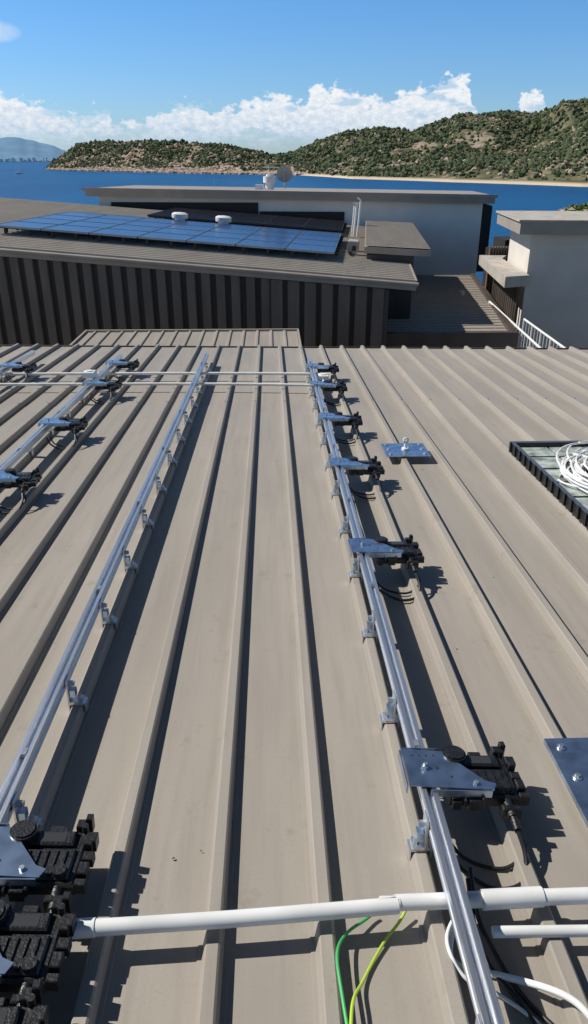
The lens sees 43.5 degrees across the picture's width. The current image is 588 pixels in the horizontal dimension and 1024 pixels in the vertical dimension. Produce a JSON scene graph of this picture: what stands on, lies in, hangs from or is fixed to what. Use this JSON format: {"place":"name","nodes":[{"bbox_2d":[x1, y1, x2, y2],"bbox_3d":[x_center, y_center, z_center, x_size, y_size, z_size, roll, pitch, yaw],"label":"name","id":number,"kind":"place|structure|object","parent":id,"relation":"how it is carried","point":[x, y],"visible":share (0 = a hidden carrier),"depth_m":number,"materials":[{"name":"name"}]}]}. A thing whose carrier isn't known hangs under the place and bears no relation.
{"place":"outdoors","nodes":[
{"label":"outdoors","id":0,"kind":"place"},
{"bbox_2d":[0,137,67,161],"bbox_3d":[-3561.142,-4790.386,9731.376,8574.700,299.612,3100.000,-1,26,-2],"label":"distant mountains","id":1,"kind":"structure","parent":0,"point":[16,148],"depth_m":9136.42,"materials":[{"name":"blue"}]},
{"bbox_2d":[0,256,266,344],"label":"wall pan","id":2,"kind":"object","parent":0,"point":[156,302],"depth_m":13.49,"materials":[{"name":"black metal"}]},
{"bbox_2d":[0,256,269,344],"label":"wall ribs","id":3,"kind":"object","parent":2,"relation":"attached to","point":[16,274],"depth_m":13.44,"materials":[{"name":"black metal"}]},
{"bbox_2d":[45,138,309,174],"bbox_3d":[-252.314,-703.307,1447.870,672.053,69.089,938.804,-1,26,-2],"label":"headland","id":4,"kind":"structure","parent":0,"point":[150,155],"depth_m":1365.98,"materials":[{"name":"green plant"}]},
{"bbox_2d":[98,196,482,275],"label":"walls","id":5,"kind":"structure","parent":0,"point":[450,233],"depth_m":22.89,"materials":[{"name":"white paint"}]},
{"bbox_2d":[111,202,344,220],"bbox_3d":[-2.117,-9.233,23.255,7.400,1.000,0.048,2,26,5],"label":"window band","id":6,"kind":"object","parent":5,"relation":"attached to","point":[252,208],"depth_m":23.08,"materials":[{"name":"black glass"}]},
{"bbox_2d":[85,185,494,203],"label":"roof slab","id":7,"kind":"structure","parent":5,"relation":"on","point":[294,197],"depth_m":22.74,"materials":[{"name":"grey concrete"}]},
{"bbox_2d":[255,167,275,189],"bbox_3d":[-0.894,-10.507,23.172,0.650,0.650,0.415,2,26,5],"label":"roof ventilator","id":8,"kind":"object","parent":7,"relation":"on","point":[269,180],"visible":1,"depth_m":23.12,"materials":[{"name":"white metal"}]},
{"bbox_2d":[277,166,291,188],"bbox_3d":[-0.279,-10.592,23.299,0.387,0.654,0.392,-16,30,-30],"label":"satellite dish","id":9,"kind":"object","parent":7,"relation":"on","point":[284,174],"visible":1,"depth_m":23.32,"materials":[{"name":"metal"}]},
{"bbox_2d":[82,187,497,197],"bbox_3d":[-0.257,-9.732,22.433,12.720,0.250,0.058,2,26,5],"label":"capping","id":10,"kind":"object","parent":7,"relation":"on","point":[296,192],"visible":1,"depth_m":22.39,"materials":[{"name":"grey metal"}]},
{"bbox_2d":[476,204,492,271],"bbox_3d":[6.144,-9.519,25.095,0.310,1.930,4.700,2,26,5],"label":"side screen","id":11,"kind":"object","parent":5,"relation":"attached to","point":[485,226],"visible":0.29,"depth_m":22.89,"materials":[{"name":"black metal"}]},
{"bbox_2d":[0,162,587,281],"bbox_3d":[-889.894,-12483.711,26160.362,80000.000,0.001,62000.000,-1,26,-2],"label":"sea","id":12,"kind":"structure","parent":0,"point":[37,181],"depth_m":642.00,"materials":[{"name":"liquid"}]},
{"bbox_2d":[0,158,52,161],"bbox_3d":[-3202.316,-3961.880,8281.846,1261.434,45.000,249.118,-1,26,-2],"label":"distant town","id":13,"kind":"object","parent":12,"relation":"on","point":[24,160],"visible":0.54,"depth_m":8228.29},
{"bbox_2d":[0,345,587,349],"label":"gutter lip","id":14,"kind":"object","parent":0,"point":[288,347],"visible":0.75,"depth_m":8.61,"materials":[{"name":"beige metal"}]},
{"bbox_2d":[0,0,587,153],"label":"sky","id":15,"kind":"structure","parent":0,"point":[270,76],"materials":[{"name":"blue"}]},
{"bbox_2d":[268,279,385,346],"bbox_3d":[0.575,-0.939,14.481,2.085,7.003,0.001,2,26,5],"label":"wall pan","id":16,"kind":"object","parent":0,"point":[318,312],"depth_m":13.22,"materials":[{"name":"brown metal"}]},
{"bbox_2d":[271,279,384,346],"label":"wall ribs","id":17,"kind":"object","parent":16,"relation":"attached to","point":[343,317],"depth_m":13.17,"materials":[{"name":"metal"}]},
{"bbox_2d":[278,97,587,186],"bbox_3d":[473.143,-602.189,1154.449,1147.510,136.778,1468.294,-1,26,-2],"label":"hills","id":18,"kind":"structure","parent":0,"point":[547,146],"depth_m":974.79,"materials":[{"name":"green plant"}]},
{"bbox_2d":[507,230,587,347],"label":"walls","id":19,"kind":"structure","parent":0,"point":[553,300],"depth_m":15.65,"materials":[{"name":"white paint"}]},
{"bbox_2d":[497,213,587,234],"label":"cap","id":20,"kind":"object","parent":19,"relation":"on","point":[555,228],"visible":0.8,"depth_m":14.79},
{"bbox_2d":[496,211,587,221],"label":"capping","id":21,"kind":"object","parent":20,"relation":"on","point":[550,216],"visible":1,"depth_m":15.67,"materials":[{"name":"metal"}]},
{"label":"walkway","id":22,"kind":"object","parent":19,"relation":"attached to","visible":0},
{"bbox_2d":[521,318,565,347],"bbox_3d":[4.711,-2.742,13.709,0.044,1.022,3.643,0,26,1],"label":"handrail","id":23,"kind":"object","parent":22,"relation":"on","point":[543,333],"visible":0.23,"depth_m":14.13,"materials":[{"name":"white metal"}]},
{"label":"walls","id":24,"kind":"object","parent":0,"visible":0},
{"bbox_2d":[0,343,587,406],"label":"sheet","id":25,"kind":"object","parent":24,"relation":"attached to","point":[384,375],"visible":0.87,"depth_m":6.99,"materials":[{"name":"metal"}]},
{"bbox_2d":[0,350,35,381],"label":"mounting rail","id":26,"kind":"object","parent":25,"relation":"on","point":[22,358],"visible":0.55,"depth_m":7.11,"materials":[{"name":"metal"}]},
{"bbox_2d":[0,361,36,382],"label":"microinverter","id":27,"kind":"object","parent":25,"relation":"on","point":[20,366],"visible":0.95,"depth_m":6.76,"materials":[{"name":"black plastic"}]},
{"bbox_2d":[82,379,122,403],"bbox_3d":[-1.588,-0.997,6.042,0.303,0.144,0.356,0,22,0],"label":"microinverter","id":28,"kind":"object","parent":25,"relation":"on","point":[104,384],"visible":0.98,"depth_m":6.04,"materials":[{"name":"black plastic"}]},
{"bbox_2d":[105,359,139,379],"bbox_3d":[-1.609,-1.337,6.883,0.303,0.144,0.356,-2,22,-4],"label":"microinverter","id":29,"kind":"object","parent":25,"relation":"on","point":[123,363],"visible":0.93,"depth_m":6.88,"materials":[{"name":"black plastic"}]},
{"bbox_2d":[2,372,317,375],"bbox_3d":[-2.494,-1.262,6.740,5.423,0.036,0.068,0,26,0],"label":"white conduit","id":30,"kind":"object","parent":25,"relation":"on","point":[164,373],"visible":0.91,"depth_m":6.75,"materials":[{"name":"white plastic"}]},
{"bbox_2d":[0,379,323,386],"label":"white conduit","id":31,"kind":"object","parent":25,"relation":"on","point":[159,383],"visible":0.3,"depth_m":6.33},
{"bbox_2d":[12,345,574,403],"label":"screws","id":32,"kind":"object","parent":25,"relation":"attached to","point":[313,400],"visible":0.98,"depth_m":5.94,"materials":[{"name":"metal"}]},
{"bbox_2d":[0,398,587,1023],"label":"sheet","id":33,"kind":"object","parent":25,"relation":"on","point":[230,678],"visible":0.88,"depth_m":2.36,"materials":[{"name":"metal"}]},
{"bbox_2d":[0,354,122,469],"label":"mounting rail","id":34,"kind":"object","parent":33,"relation":"on","point":[23,449],"visible":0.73,"depth_m":4.89,"materials":[{"name":"metal"}]},
{"bbox_2d":[0,467,41,513],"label":"microinverter","id":35,"kind":"object","parent":34,"relation":"attached to","point":[10,478],"visible":0.94,"depth_m":3.87,"materials":[{"name":"black plastic"}]},
{"bbox_2d":[38,416,87,449],"bbox_3d":[-1.544,-0.532,4.890,0.303,0.144,0.356,-1,22,-3],"label":"microinverter","id":36,"kind":"object","parent":34,"relation":"attached to","point":[63,423],"visible":0.94,"depth_m":4.89,"materials":[{"name":"black plastic"}]},
{"bbox_2d":[82,370,96,377],"bbox_3d":[-1.740,-1.178,6.269,0.100,0.064,0.113,-1,26,-2],"label":"junction box","id":37,"kind":"object","parent":34,"relation":"attached to","point":[89,373],"visible":1,"depth_m":6.22,"materials":[{"name":"white paint"}]},
{"bbox_2d":[0,352,210,830],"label":"mounting rail","id":38,"kind":"object","parent":33,"relation":"on","point":[16,778],"visible":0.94,"depth_m":2.42,"materials":[{"name":"metal"}]},
{"bbox_2d":[0,979,49,1023],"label":"microinverter","id":39,"kind":"object","parent":38,"relation":"attached to","point":[28,1010],"visible":1,"depth_m":1.30,"materials":[{"name":"black plastic"}]},
{"bbox_2d":[0,892,76,1005],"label":"microinverter","id":40,"kind":"object","parent":38,"relation":"attached to","point":[35,943],"visible":0.91,"depth_m":1.42,"materials":[{"name":"black plastic"}]},
{"bbox_2d":[0,814,98,1003],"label":"microinverter","id":41,"kind":"object","parent":38,"relation":"attached to","point":[55,862],"visible":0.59,"depth_m":1.59,"materials":[{"name":"black plastic"}]},
{"bbox_2d":[72,886,587,938],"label":"white conduit","id":42,"kind":"object","parent":33,"relation":"on","point":[488,899],"visible":0.97,"depth_m":1.52,"materials":[{"name":"white plastic"}]},
{"bbox_2d":[335,911,406,1023],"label":"earth wire","id":43,"kind":"object","parent":33,"relation":"on","point":[356,925],"visible":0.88,"depth_m":1.47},
{"bbox_2d":[304,358,504,1023],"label":"mounting rail","id":44,"kind":"object","parent":33,"relation":"on","point":[481,987],"visible":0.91,"depth_m":1.74,"materials":[{"name":"metal"}]},
{"bbox_2d":[306,363,338,382],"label":"microinverter","id":45,"kind":"object","parent":44,"relation":"attached to","point":[333,369],"visible":0.74,"depth_m":6.69,"materials":[{"name":"black plastic"}]},
{"bbox_2d":[317,373,330,382],"bbox_3d":[0.254,-1.190,6.518,0.130,0.076,0.160,-1,26,-2],"label":"junction box","id":46,"kind":"object","parent":44,"relation":"attached to","point":[321,376],"visible":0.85,"depth_m":6.46,"materials":[{"name":"white paint"}]},
{"bbox_2d":[310,380,347,405],"bbox_3d":[0.284,-0.975,5.986,0.303,0.144,0.356,1,22,-2],"label":"microinverter","id":47,"kind":"object","parent":44,"relation":"attached to","point":[340,387],"visible":0.91,"depth_m":5.98,"materials":[{"name":"black plastic"}]},
{"bbox_2d":[318,411,362,443],"bbox_3d":[0.314,-0.579,4.998,0.303,0.144,0.356,0,22,1],"label":"microinverter","id":48,"kind":"object","parent":44,"relation":"attached to","point":[354,421],"visible":0.87,"depth_m":4.99,"materials":[{"name":"black plastic"}]},
{"bbox_2d":[328,456,384,498],"bbox_3d":[0.350,-0.198,4.062,0.303,0.144,0.356,0,22,-4],"label":"microinverter","id":49,"kind":"object","parent":44,"relation":"attached to","point":[354,465],"visible":0.88,"depth_m":4.06,"materials":[{"name":"black plastic"}]},
{"bbox_2d":[326,409,394,643],"bbox_3d":[0.277,-0.219,4.118,0.020,0.032,5.981,-1,22,-2],"label":"trunk cable","id":50,"kind":"object","parent":44,"relation":"attached to","point":[358,519],"visible":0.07,"depth_m":3.53,"materials":[{"name":"black rubber"}]},
{"bbox_2d":[347,534,423,601],"bbox_3d":[0.384,0.220,3.022,0.303,0.144,0.356,0,22,-2],"label":"microinverter","id":51,"kind":"object","parent":44,"relation":"attached to","point":[381,550],"visible":0.9,"depth_m":3.02,"materials":[{"name":"black plastic"}]},
{"bbox_2d":[398,741,529,888],"bbox_3d":[0.422,0.722,1.789,0.303,0.144,0.356,2,22,-3],"label":"microinverter","id":52,"kind":"object","parent":44,"relation":"attached to","point":[474,781],"visible":0.86,"depth_m":1.80,"materials":[{"name":"black plastic"}]},
{"bbox_2d":[381,437,430,457],"bbox_3d":[0.697,-0.421,4.600,0.270,0.094,0.260,-1,22,-2],"label":"roof anchor plate","id":53,"kind":"object","parent":33,"relation":"on","point":[405,449],"visible":1,"depth_m":4.59,"materials":[{"name":"metal"}]},
{"bbox_2d":[466,867,554,1023],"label":"black cable","id":54,"kind":"object","parent":33,"relation":"on","point":[535,1009],"visible":0.78,"depth_m":1.47,"materials":[{"name":"black rubber"}]},
{"bbox_2d":[445,920,587,1023],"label":"white cable","id":55,"kind":"object","parent":33,"relation":"on","point":[544,987],"visible":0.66,"depth_m":1.43,"materials":[{"name":"white plastic"}]},
{"bbox_2d":[491,924,587,937],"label":"white conduit","id":56,"kind":"object","parent":33,"relation":"on","point":[535,931],"visible":1,"depth_m":1.51,"materials":[{"name":"white plastic"}]},
{"bbox_2d":[509,440,587,528],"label":"cable tray","id":57,"kind":"object","parent":33,"relation":"on","point":[558,470],"visible":1,"depth_m":4.13,"materials":[{"name":"black metal"}]},
{"bbox_2d":[543,738,587,827],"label":"roof anchor plate","id":58,"kind":"object","parent":33,"relation":"on","point":[569,757],"visible":1,"depth_m":1.97,"materials":[{"name":"metal"}]},
{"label":"ground","id":59,"kind":"structure","parent":0,"visible":0},
{"bbox_2d":[70,328,300,344],"bbox_3d":[-1.481,-0.043,11.184,3.160,5.030,1.900,-1,26,-2],"label":"frame","id":60,"kind":"object","parent":59,"relation":"on","point":[77,339],"visible":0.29,"depth_m":10.93,"materials":[{"name":"beige metal"}]},
{"bbox_2d":[76,330,298,345],"bbox_3d":[-1.480,-2.283,10.086,3.100,0.020,1.850,-1,26,-2],"label":"sheet","id":61,"kind":"object","parent":60,"relation":"on","point":[245,338],"visible":0.54,"depth_m":10.49,"materials":[{"name":"metal"}]},
{"bbox_2d":[557,204,587,210],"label":"rock mound","id":62,"kind":"object","parent":59,"relation":"on","point":[571,208],"depth_m":37.88,"materials":[{"name":"stone"}]},
{"bbox_2d":[563,204,582,210],"bbox_3d":[14.490,-15.490,38.138,1.197,0.984,1.249,18,31,33],"label":"shrub","id":63,"kind":"object","parent":62,"relation":"on","point":[578,207],"visible":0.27,"depth_m":37.84,"materials":[{"name":"green plant"}]},
{"bbox_3d":[-5.607,-3.912,19.661,15.520,7.900,10.540,2,26,5],"label":"wall","id":64,"kind":"object","parent":59,"relation":"on","visible":0},
{"bbox_2d":[0,246,417,290],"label":"fascia","id":65,"kind":"structure","parent":64,"relation":"attached to","point":[280,277],"depth_m":12.90,"materials":[{"name":"grey metal"}]},
{"bbox_2d":[0,198,414,279],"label":"roof sheet","id":66,"kind":"object","parent":65,"relation":"on","point":[343,261],"visible":0.32,"depth_m":14.47,"materials":[{"name":"grey metal"}]},
{"bbox_2d":[0,212,343,258],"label":"solar panel array","id":67,"kind":"object","parent":66,"relation":"on","point":[243,237],"visible":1,"depth_m":15.68,"materials":[{"name":"blue glass"}]},
{"bbox_2d":[172,212,187,220],"bbox_3d":[-2.851,-7.317,18.389,0.400,0.320,0.400,6,26,3],"label":"roof vent","id":68,"kind":"object","parent":66,"relation":"on","point":[179,215],"visible":0.71,"depth_m":18.22,"materials":[{"name":"white paint"}]},
{"bbox_2d":[215,215,231,223],"bbox_3d":[-1.758,-7.208,18.331,0.400,0.320,0.400,6,26,3],"label":"roof vent","id":69,"kind":"object","parent":66,"relation":"on","point":[222,219],"visible":0.65,"depth_m":18.16,"materials":[{"name":"white paint"}]},
{"bbox_2d":[147,208,346,232],"bbox_3d":[-1.149,-8.112,20.503,5.192,0.485,3.190,2,26,5],"label":"solar panel array","id":70,"kind":"object","parent":66,"relation":"on","point":[302,223],"visible":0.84,"depth_m":20.04,"materials":[{"name":"black glass"}]},
{"bbox_2d":[347,239,359,254],"bbox_3d":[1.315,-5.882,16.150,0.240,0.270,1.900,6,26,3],"label":"roof isolator box","id":71,"kind":"object","parent":66,"relation":"on","point":[353,245],"visible":1,"depth_m":15.46,"materials":[{"name":"plastic"}]},
{"bbox_2d":[351,197,361,236],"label":"vent pipes","id":72,"kind":"object","parent":66,"relation":"on","point":[355,208],"visible":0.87,"depth_m":19.08,"materials":[{"name":"white paint"}]},
{"bbox_2d":[0,248,418,286],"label":"gutter","id":73,"kind":"object","parent":65,"relation":"attached to","point":[234,269],"visible":1,"depth_m":12.82,"materials":[{"name":"grey metal"}]},
{"bbox_2d":[382,288,388,346],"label":"corner trim","id":74,"kind":"structure","parent":64,"relation":"attached to","point":[385,314],"depth_m":13.12,"materials":[{"name":"brown metal"}]},
{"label":"walls","id":75,"kind":"object","parent":59,"relation":"on","visible":0},
{"bbox_2d":[367,253,413,318],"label":"side wall","id":76,"kind":"structure","parent":75,"relation":"on","point":[399,304],"depth_m":15.24,"materials":[{"name":"black paint"}]},
{"bbox_2d":[364,226,430,256],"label":"side roof","id":77,"kind":"structure","parent":76,"relation":"on","point":[398,251],"depth_m":14.69,"materials":[{"name":"grey metal"}]},
{"bbox_2d":[366,221,429,248],"bbox_3d":[2.377,-6.740,17.703,1.280,0.024,6.780,4,26,4],"label":"side roof sheet","id":78,"kind":"object","parent":77,"relation":"on","point":[394,234],"visible":1,"depth_m":16.82,"materials":[{"name":"grey metal"}]},
{"bbox_2d":[387,275,507,331],"bbox_3d":[3.322,-5.092,17.584,3.141,0.020,8.161,1,26,2],"label":"roof sheet","id":79,"kind":"object","parent":75,"relation":"on","point":[439,303],"visible":0.62,"depth_m":16.29,"materials":[{"name":"grey metal"}]},
{"bbox_2d":[386,273,518,347],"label":"parapet","id":80,"kind":"structure","parent":75,"relation":"on","point":[504,339],"depth_m":13.95,"materials":[{"name":"grey metal"}]},
{"bbox_2d":[482,236,509,292],"bbox_3d":[6.419,-5.346,20.340,3.100,4.100,2.100,-1,26,-2],"label":"screen","id":81,"kind":"object","parent":80,"relation":"attached to","point":[501,241],"visible":0.15,"depth_m":19.46,"materials":[{"name":"brown wood"}]},
{"bbox_2d":[485,246,508,294],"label":"battens","id":82,"kind":"object","parent":81,"relation":"attached to","point":[494,252],"visible":0.1,"depth_m":18.52,"materials":[{"name":"brown wood"}]},
{"bbox_2d":[491,278,519,325],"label":"screen battens","id":83,"kind":"object","parent":81,"relation":"attached to","point":[506,300],"depth_m":16.71,"materials":[{"name":"brown wood"}]},
{"bbox_2d":[479,255,529,287],"bbox_3d":[4.749,-5.515,16.776,0.658,0.220,3.824,3,26,6],"label":"entry canopy","id":84,"kind":"object","parent":83,"relation":"attached to","point":[502,271],"visible":1,"depth_m":16.03,"materials":[{"name":"concrete"}]},
{"bbox_2d":[488,301,541,347],"bbox_3d":[4.383,-3.277,14.828,0.044,1.022,5.357,1,26,3],"label":"handrail","id":85,"kind":"object","parent":75,"relation":"attached to","point":[523,332],"visible":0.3,"depth_m":14.07,"materials":[{"name":"white metal"}]}
]}

